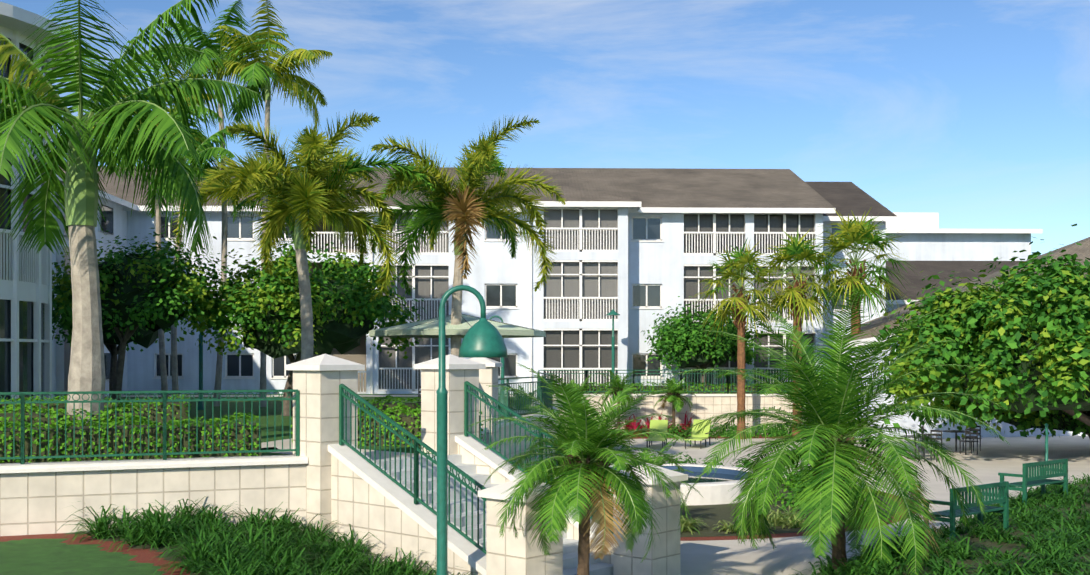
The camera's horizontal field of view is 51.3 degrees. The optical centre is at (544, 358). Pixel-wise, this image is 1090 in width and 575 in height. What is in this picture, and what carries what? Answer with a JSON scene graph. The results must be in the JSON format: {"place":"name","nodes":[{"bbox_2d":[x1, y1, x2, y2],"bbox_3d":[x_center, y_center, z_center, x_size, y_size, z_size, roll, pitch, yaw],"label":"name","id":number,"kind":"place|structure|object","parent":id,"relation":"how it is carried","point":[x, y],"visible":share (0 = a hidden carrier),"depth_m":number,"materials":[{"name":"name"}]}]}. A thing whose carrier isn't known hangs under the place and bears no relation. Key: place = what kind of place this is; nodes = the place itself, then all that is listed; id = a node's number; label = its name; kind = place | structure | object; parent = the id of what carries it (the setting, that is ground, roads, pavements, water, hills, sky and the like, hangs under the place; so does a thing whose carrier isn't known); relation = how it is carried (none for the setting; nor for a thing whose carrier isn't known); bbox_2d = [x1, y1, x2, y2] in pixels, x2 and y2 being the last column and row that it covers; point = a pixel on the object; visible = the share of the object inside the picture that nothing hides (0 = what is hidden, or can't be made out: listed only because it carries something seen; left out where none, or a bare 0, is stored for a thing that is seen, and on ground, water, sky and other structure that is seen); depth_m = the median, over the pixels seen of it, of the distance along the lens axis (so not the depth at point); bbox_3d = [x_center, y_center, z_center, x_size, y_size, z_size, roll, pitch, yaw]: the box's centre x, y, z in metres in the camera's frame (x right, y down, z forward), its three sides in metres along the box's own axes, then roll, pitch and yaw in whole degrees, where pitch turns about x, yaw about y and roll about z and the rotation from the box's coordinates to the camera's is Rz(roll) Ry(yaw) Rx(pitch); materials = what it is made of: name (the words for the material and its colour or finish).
{"place":"outdoors","nodes":[
{"label":"outdoors","id":0,"kind":"place"},
{"bbox_2d":[60,394,537,456],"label":"terrace top","id":1,"kind":"structure","parent":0,"point":[240,408],"depth_m":33.88,"materials":[{"name":"green plant"}]},
{"bbox_2d":[0,395,67,412],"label":"hedge","id":2,"kind":"object","parent":1,"relation":"on","point":[52,406],"visible":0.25,"depth_m":20.53,"materials":[{"name":"green plant"}]},
{"bbox_2d":[0,2,76,401],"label":"building","id":3,"kind":"structure","parent":1,"relation":"on","point":[26,324],"depth_m":24.32,"materials":[{"name":"glass"},{"name":"pale blue stucco"}]},
{"bbox_2d":[3,183,126,398],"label":"building walls","id":4,"kind":"structure","parent":1,"relation":"on","point":[115,217],"depth_m":47.90,"materials":[{"name":"white paint"}]},
{"bbox_2d":[55,173,140,211],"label":"building roof","id":5,"kind":"structure","parent":4,"relation":"on","point":[117,200],"depth_m":48.53,"materials":[{"name":"white"}]},
{"bbox_2d":[0,402,143,427],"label":"hedge","id":6,"kind":"object","parent":1,"relation":"on","point":[61,416],"visible":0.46,"depth_m":18.55,"materials":[{"name":"green plant"}]},
{"bbox_2d":[0,394,190,424],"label":"hedge","id":7,"kind":"object","parent":1,"relation":"on","point":[176,410],"visible":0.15,"depth_m":24.26,"materials":[{"name":"green plant"}]},
{"bbox_2d":[52,261,199,402],"bbox_3d":[-15.037,-1.013,39.835,5.782,5.261,5.979,0,0,16],"label":"tree","id":8,"kind":"object","parent":1,"relation":"on","point":[146,338],"visible":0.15,"depth_m":39.20,"materials":[{"name":"green plant"}]},
{"bbox_2d":[0,0,260,422],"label":"royal palm","id":9,"kind":"object","parent":1,"relation":"on","point":[106,115],"visible":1,"depth_m":18.58,"materials":[{"name":"green plant"}]},
{"bbox_2d":[0,412,261,463],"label":"hedge","id":10,"kind":"object","parent":1,"relation":"on","point":[120,438],"visible":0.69,"depth_m":17.05,"materials":[{"name":"green plant"}]},
{"bbox_2d":[52,225,248,402],"bbox_3d":[-10.587,-1.013,29.548,5.487,5.271,4.787,0,0,-30],"label":"tree","id":11,"kind":"object","parent":1,"relation":"on","point":[148,289],"visible":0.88,"depth_m":28.93,"materials":[{"name":"green plant"}]},
{"bbox_2d":[93,57,222,399],"bbox_3d":[-13.018,-4.042,37.691,4.377,11.514,4.195,0,0,-31],"label":"palm tree","id":12,"kind":"object","parent":1,"relation":"on","point":[163,370],"visible":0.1,"depth_m":37.57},
{"bbox_2d":[99,103,248,399],"bbox_3d":[-11.692,-3.116,36.398,4.280,9.660,4.303,0,0,38],"label":"palm tree","id":13,"kind":"object","parent":1,"relation":"on","point":[209,149],"visible":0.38,"depth_m":36.38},
{"bbox_2d":[198,322,203,409],"bbox_3d":[-10.476,-0.133,35.766,0.880,3.480,0.580,0,0,18],"label":"lamp post","id":14,"kind":"object","parent":1,"relation":"on","point":[200,405],"visible":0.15,"depth_m":35.65,"materials":[{"name":"green metal"}]},
{"bbox_2d":[136,0,289,405],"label":"palm tree","id":15,"kind":"object","parent":1,"relation":"on","point":[211,51],"visible":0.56,"depth_m":37.92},
{"bbox_2d":[180,0,332,406],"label":"palm tree","id":16,"kind":"object","parent":1,"relation":"on","point":[267,70],"visible":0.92,"depth_m":37.41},
{"bbox_2d":[231,129,362,356],"bbox_3d":[-8.512,-2.958,38.970,4.559,9.344,4.602,0,0,-2],"label":"palm tree","id":17,"kind":"object","parent":1,"relation":"on","point":[253,206],"visible":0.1,"depth_m":38.87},
{"bbox_2d":[170,109,434,360],"bbox_3d":[-5.574,-1.908,26.076,5.051,7.273,4.676,0,0,-42],"label":"foxtail palm","id":18,"kind":"object","parent":1,"relation":"on","point":[299,202],"visible":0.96,"depth_m":25.64,"materials":[{"name":"green plant"}]},
{"bbox_2d":[177,238,429,415],"bbox_3d":[-6.676,-0.930,31.837,6.994,5.093,6.225,0,0,-35],"label":"tree","id":19,"kind":"object","parent":1,"relation":"on","point":[265,312],"visible":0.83,"depth_m":30.63,"materials":[{"name":"green plant"}]},
{"bbox_2d":[291,405,483,446],"bbox_3d":[-2.960,1.255,21.289,3.484,0.756,1.162,0,0,11],"label":"hedge","id":20,"kind":"object","parent":1,"relation":"on","point":[410,423],"visible":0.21,"depth_m":20.85,"materials":[{"name":"green plant"}]},
{"bbox_2d":[366,114,566,357],"bbox_3d":[-2.107,-2.137,28.499,5.005,7.715,5.308,0,0,11],"label":"foxtail palm","id":21,"kind":"object","parent":1,"relation":"on","point":[463,208],"visible":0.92,"depth_m":28.13,"materials":[{"name":"green plant"}]},
{"bbox_2d":[127,207,822,393],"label":"building walls","id":22,"kind":"structure","parent":1,"relation":"on","point":[635,271],"depth_m":51.90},
{"bbox_2d":[59,166,835,212],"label":"building roof","id":23,"kind":"structure","parent":22,"relation":"on","point":[663,190],"depth_m":55.27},
{"bbox_2d":[523,188,640,210],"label":"bay roof","id":24,"kind":"structure","parent":22,"relation":"on","point":[578,197],"depth_m":50.20,"materials":[{"name":"white paint"}]},
{"bbox_2d":[489,315,503,383],"bbox_3d":[-1.847,0.042,39.899,0.880,3.130,0.580,0,0,18],"label":"lamp post","id":25,"kind":"object","parent":1,"relation":"on","point":[502,360],"visible":0.23,"depth_m":39.91,"materials":[{"name":"green metal"}]},
{"bbox_2d":[553,381,842,393],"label":"hedge wall","id":26,"kind":"structure","parent":1,"relation":"on","point":[653,387],"depth_m":48.59,"materials":[{"name":"green plant"}]},
{"bbox_2d":[823,221,885,383],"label":"wing walls","id":27,"kind":"structure","parent":1,"relation":"on","point":[869,255],"depth_m":55.42,"materials":[{"name":"white paint"}]},
{"bbox_2d":[805,182,897,220],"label":"wing roof","id":28,"kind":"structure","parent":27,"relation":"on","point":[844,199],"depth_m":57.61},
{"bbox_2d":[105,395,512,396],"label":"terrace path","id":29,"kind":"structure","parent":0,"point":[267,395],"depth_m":49.41,"materials":[{"name":"concrete"}]},
{"bbox_2d":[606,309,619,385],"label":"lamp post","id":30,"kind":"object","parent":29,"relation":"on","point":[612,313],"depth_m":48.62,"materials":[{"name":"green metal"}]},
{"bbox_2d":[641,296,768,385],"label":"round tree","id":31,"kind":"object","parent":29,"relation":"on","point":[682,344],"visible":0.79,"depth_m":49.28,"materials":[{"name":"green plant"}]},
{"bbox_2d":[261,447,420,458],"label":"terrace path","id":32,"kind":"structure","parent":0,"point":[362,450],"depth_m":19.39,"materials":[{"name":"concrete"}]},
{"bbox_2d":[261,401,592,446],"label":"terrace path","id":33,"kind":"structure","parent":0,"point":[286,442],"depth_m":21.69,"materials":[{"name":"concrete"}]},
{"bbox_2d":[358,395,420,414],"bbox_3d":[-3.609,1.210,24.250,3.280,0.867,1.272,0,0,-13],"label":"hedge","id":34,"kind":"object","parent":33,"relation":"on","point":[382,406],"visible":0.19,"depth_m":23.95,"materials":[{"name":"green plant"}]},
{"bbox_2d":[369,314,545,337],"bbox_3d":[-2.274,0.204,29.934,4.351,2.807,4.351,0,0,-35],"label":"patio umbrella","id":35,"kind":"object","parent":33,"relation":"on","point":[427,328],"visible":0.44,"depth_m":28.61,"materials":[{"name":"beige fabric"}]},
{"bbox_2d":[0,483,1089,574],"bbox_3d":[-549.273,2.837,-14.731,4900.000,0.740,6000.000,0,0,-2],"label":"ground","id":36,"kind":"structure","parent":0,"point":[49,554],"depth_m":14.44,"materials":[{"name":"green plant"}]},
{"bbox_2d":[0,455,307,535],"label":"retaining wall","id":37,"kind":"structure","parent":36,"relation":"on","point":[38,498],"depth_m":16.41,"materials":[{"name":"beige stone"}]},
{"bbox_2d":[0,389,299,463],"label":"railing","id":38,"kind":"object","parent":37,"relation":"on","point":[22,401],"visible":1,"depth_m":16.58,"materials":[{"name":"green metal"}]},
{"bbox_2d":[56,498,479,574],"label":"liriope bed","id":39,"kind":"object","parent":36,"relation":"on","point":[270,548],"visible":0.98,"depth_m":15.07,"materials":[{"name":"green plant"}]},
{"bbox_2d":[285,354,364,544],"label":"pillar","id":40,"kind":"structure","parent":36,"relation":"on","point":[318,380],"depth_m":17.16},
{"bbox_2d":[328,443,485,574],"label":"stair stringer","id":41,"kind":"object","parent":36,"relation":"on","point":[386,511],"visible":0.69,"depth_m":16.33,"materials":[{"name":"beige stone"}]},
{"bbox_2d":[339,384,485,553],"bbox_3d":[-1.827,1.597,16.098,3.450,2.435,0.050,0,0,42],"label":"stair railing","id":42,"kind":"object","parent":41,"relation":"on","point":[415,446],"visible":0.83,"depth_m":16.24,"materials":[{"name":"green metal"}]},
{"bbox_2d":[436,285,507,574],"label":"lamp post","id":43,"kind":"object","parent":36,"relation":"on","point":[483,337],"visible":1,"depth_m":14.20,"materials":[{"name":"green metal"}]},
{"bbox_2d":[481,427,486,440],"bbox_3d":[-1.558,2.497,23.471,0.430,2.020,3.377,0,0,5],"label":"retaining wall edge","id":44,"kind":"object","parent":36,"relation":"on","point":[483,431],"depth_m":24.17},
{"bbox_2d":[468,357,501,450],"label":"terrace pillar","id":45,"kind":"structure","parent":36,"relation":"on","point":[488,375],"depth_m":24.59,"materials":[{"name":"beige stone"}]},
{"bbox_2d":[372,454,612,574],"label":"stair steps","id":46,"kind":"structure","parent":36,"relation":"on","point":[570,558],"depth_m":17.47,"materials":[{"name":"concrete"}]},
{"bbox_2d":[414,354,485,454],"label":"pillar","id":47,"kind":"structure","parent":46,"relation":"on","point":[460,371],"depth_m":19.23,"materials":[{"name":"beige stone"}]},
{"bbox_2d":[455,434,612,563],"bbox_3d":[-0.065,2.448,18.064,3.520,2.318,0.430,0,0,42],"label":"stair stringer","id":48,"kind":"object","parent":46,"relation":"on","point":[471,451],"visible":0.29,"depth_m":18.59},
{"bbox_2d":[464,381,612,533],"bbox_3d":[-0.065,1.597,18.064,3.450,2.435,0.050,0,0,42],"label":"stair railing","id":49,"kind":"object","parent":48,"relation":"on","point":[480,391],"visible":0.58,"depth_m":18.68,"materials":[{"name":"green metal"}]},
{"bbox_2d":[498,419,513,461],"bbox_3d":[-1.177,2.497,26.482,0.430,2.020,3.420,0,0,10],"label":"retaining wall edge","id":50,"kind":"object","parent":36,"relation":"on","point":[507,436],"visible":0.11,"depth_m":27.21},
{"bbox_2d":[478,478,570,574],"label":"stair pillar","id":51,"kind":"structure","parent":36,"relation":"on","point":[510,553],"depth_m":14.44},
{"bbox_2d":[512,414,551,467],"bbox_3d":[-0.498,2.497,29.250,0.430,2.020,3.017,0,0,18],"label":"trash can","id":52,"kind":"object","parent":36,"relation":"on","point":[523,434],"visible":0.18,"depth_m":29.00,"materials":[{"name":"metal"}]},
{"bbox_2d":[538,409,557,465],"bbox_3d":[0.056,2.497,31.767,0.430,2.020,2.884,0,0,6],"label":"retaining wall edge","id":53,"kind":"object","parent":36,"relation":"on","point":[550,431],"visible":0.07,"depth_m":31.44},
{"bbox_2d":[553,375,603,421],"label":"palm","id":54,"kind":"object","parent":36,"relation":"on","point":[582,386],"visible":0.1,"depth_m":40.07,"materials":[{"name":"green plant"}]},
{"bbox_2d":[469,363,695,574],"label":"pygmy date palm","id":55,"kind":"object","parent":36,"relation":"on","point":[587,475],"visible":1,"depth_m":13.10,"materials":[{"name":"green plant"}]},
{"bbox_2d":[595,370,642,428],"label":"palm","id":56,"kind":"object","parent":36,"relation":"on","point":[616,386],"visible":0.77,"depth_m":45.91,"materials":[{"name":"green plant"}]},
{"bbox_2d":[615,411,693,436],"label":"red shrubs","id":57,"kind":"object","parent":36,"relation":"on","point":[633,426],"visible":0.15,"depth_m":46.70,"materials":[{"name":"red plant"}]},
{"bbox_2d":[553,394,808,434],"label":"retaining wall","id":58,"kind":"structure","parent":36,"relation":"on","point":[704,406],"depth_m":47.83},
{"bbox_2d":[522,439,863,514],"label":"pool bed shrubs","id":59,"kind":"object","parent":36,"relation":"on","point":[790,498],"visible":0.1,"depth_m":25.29,"materials":[{"name":"green plant"}]},
{"bbox_2d":[689,239,792,438],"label":"sabal palm","id":60,"kind":"object","parent":36,"relation":"on","point":[740,262],"visible":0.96,"depth_m":45.05,"materials":[{"name":"green plant"}]},
{"bbox_2d":[749,231,855,436],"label":"sabal palm","id":61,"kind":"object","parent":36,"relation":"on","point":[799,303],"visible":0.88,"depth_m":45.38,"materials":[{"name":"green plant"}]},
{"bbox_2d":[665,289,1009,574],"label":"pygmy date palm","id":62,"kind":"object","parent":36,"relation":"on","point":[828,450],"visible":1,"depth_m":15.37,"materials":[{"name":"green plant"}]},
{"bbox_2d":[803,208,913,348],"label":"sabal palm","id":63,"kind":"object","parent":36,"relation":"on","point":[861,233],"visible":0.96,"depth_m":45.80,"materials":[{"name":"green plant"}]},
{"bbox_2d":[837,237,1089,438],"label":"building","id":64,"kind":"structure","parent":36,"relation":"on","point":[1082,251],"depth_m":46.37,"materials":[{"name":"white paint"}]},
{"bbox_2d":[886,261,1019,311],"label":"wing roof","id":65,"kind":"structure","parent":64,"relation":"on","point":[913,284],"depth_m":68.18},
{"bbox_2d":[923,481,1008,540],"bbox_3d":[6.714,2.433,18.089,1.670,0.880,0.540,0,0,-40],"label":"bench","id":66,"kind":"object","parent":36,"relation":"on","point":[1001,494],"visible":0.75,"depth_m":17.95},
{"bbox_2d":[866,224,1089,426],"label":"sea grape tree","id":67,"kind":"object","parent":36,"relation":"on","point":[1018,351],"visible":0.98,"depth_m":34.26,"materials":[{"name":"green plant"}]},
{"bbox_2d":[998,459,1067,506],"bbox_3d":[9.461,2.407,21.964,1.670,0.880,0.540,0,0,-40],"label":"bench","id":68,"kind":"object","parent":36,"relation":"on","point":[1030,478],"visible":0.85,"depth_m":21.71,"materials":[{"name":"green metal"}]},
{"bbox_2d":[0,0,1089,255],"label":"sky","id":69,"kind":"structure","parent":0,"point":[975,114],"materials":[{"name":"blue"}]},
{"bbox_2d":[559,434,791,438],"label":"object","id":70,"kind":"structure","parent":0,"point":[760,436],"depth_m":46.05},
{"bbox_2d":[650,378,695,432],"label":"palm","id":71,"kind":"object","parent":70,"relation":"on","point":[673,396],"visible":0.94,"depth_m":46.41,"materials":[{"name":"green plant"}]},
{"bbox_2d":[557,421,809,437],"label":"shrubs","id":72,"kind":"object","parent":70,"relation":"on","point":[768,432],"depth_m":46.32,"materials":[{"name":"green plant"}]},
{"bbox_2d":[607,435,1089,574],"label":"court paving","id":73,"kind":"structure","parent":0,"point":[992,459],"depth_m":31.11,"materials":[{"name":"concrete"}]},
{"bbox_2d":[613,463,687,574],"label":"stair pillar","id":74,"kind":"structure","parent":73,"relation":"on","point":[662,556],"depth_m":16.41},
{"bbox_2d":[646,420,667,447],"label":"lounge chair","id":75,"kind":"object","parent":73,"relation":"on","point":[659,424],"visible":0.6,"depth_m":41.52,"materials":[{"name":"green"}]},
{"bbox_2d":[685,419,710,448],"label":"lounge chair","id":76,"kind":"object","parent":73,"relation":"on","point":[701,436],"visible":0.65,"depth_m":41.63,"materials":[{"name":"green"}]},
{"bbox_2d":[680,479,916,540],"bbox_3d":[2.132,3.199,26.050,12.240,0.001,12.240,0,0,-2],"label":"mulch edge","id":77,"kind":"object","parent":73,"relation":"on","point":[794,534],"visible":0.04,"depth_m":20.41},
{"bbox_2d":[591,479,899,536],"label":"bed soil","id":78,"kind":"structure","parent":77,"relation":"on","point":[716,514],"depth_m":22.97,"materials":[{"name":"brown soil"}]},
{"bbox_2d":[593,439,701,518],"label":"palm","id":79,"kind":"object","parent":78,"relation":"on","point":[660,462],"visible":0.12,"depth_m":21.40,"materials":[{"name":"green plant"}]},
{"bbox_2d":[554,463,770,505],"bbox_3d":[2.800,2.977,27.269,5.200,0.460,5.200,0,0,-2],"label":"pool spa","id":80,"kind":"object","parent":78,"relation":"on","point":[716,487],"visible":0.17,"depth_m":25.09,"materials":[{"name":"white tile"}]},
{"bbox_2d":[597,499,885,534],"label":"spider plants","id":81,"kind":"object","parent":78,"relation":"on","point":[777,518],"visible":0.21,"depth_m":21.42,"materials":[{"name":"green plant"}]},
{"bbox_2d":[878,430,941,461],"bbox_3d":[11.837,2.767,36.156,2.181,0.880,1.972,0,0,-2],"label":"plaza table set","id":82,"kind":"object","parent":73,"relation":"on","point":[912,436],"visible":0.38,"depth_m":36.12,"materials":[{"name":"grey metal"}]},
{"bbox_2d":[921,425,980,454],"bbox_3d":[14.069,2.767,38.717,2.181,0.880,1.972,0,0,-2],"label":"patio table","id":83,"kind":"object","parent":73,"relation":"on","point":[969,437],"visible":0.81,"depth_m":38.75,"materials":[{"name":"grey metal"}]},
{"bbox_2d":[905,386,1089,441],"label":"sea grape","id":84,"kind":"object","parent":73,"relation":"on","point":[1062,420],"visible":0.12,"depth_m":38.79,"materials":[{"name":"green plant"}]},
{"bbox_2d":[1045,423,1048,460],"bbox_3d":[15.213,2.582,34.404,0.140,1.250,0.133,0,0,-2],"label":"green post","id":85,"kind":"object","parent":73,"relation":"on","point":[1046,441],"visible":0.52,"depth_m":34.37,"materials":[{"name":"green metal"}]},
{"bbox_2d":[886,212,1030,260],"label":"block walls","id":86,"kind":"structure","parent":0,"point":[952,246],"depth_m":75.78,"materials":[{"name":"white paint"}]},
{"bbox_2d":[886,228,1042,232],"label":"roof edge","id":87,"kind":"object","parent":86,"relation":"on","point":[905,230],"depth_m":74.92,"materials":[{"name":"white paint"}]},
{"label":"bed soil","id":88,"kind":"structure","parent":0,"visible":0},
{"bbox_2d":[787,472,1089,574],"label":"ground cover","id":89,"kind":"object","parent":88,"relation":"on","point":[1052,546],"visible":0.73,"depth_m":16.46,"materials":[{"name":"green plant"}]},
{"bbox_3d":[-1.659,2.497,20.956,0.430,2.020,2.382,0,0,-1],"label":"retaining wall edge","id":90,"kind":"object","parent":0,"visible":0},
{"bbox_2d":[498,370,838,417],"bbox_3d":[6.409,0.979,41.008,41.125,1.018,19.087,0,0,-44],"label":"railing","id":91,"kind":"object","parent":90,"relation":"on","point":[505,398],"visible":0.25,"depth_m":39.08,"materials":[{"name":"green metal"}]},
{"label":"garden bed soil","id":92,"kind":"structure","parent":0,"visible":0},
{"bbox_2d":[498,385,539,410],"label":"palm","id":93,"kind":"object","parent":92,"relation":"on","point":[521,400],"visible":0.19,"depth_m":35.27,"materials":[{"name":"plant"}]}
]}

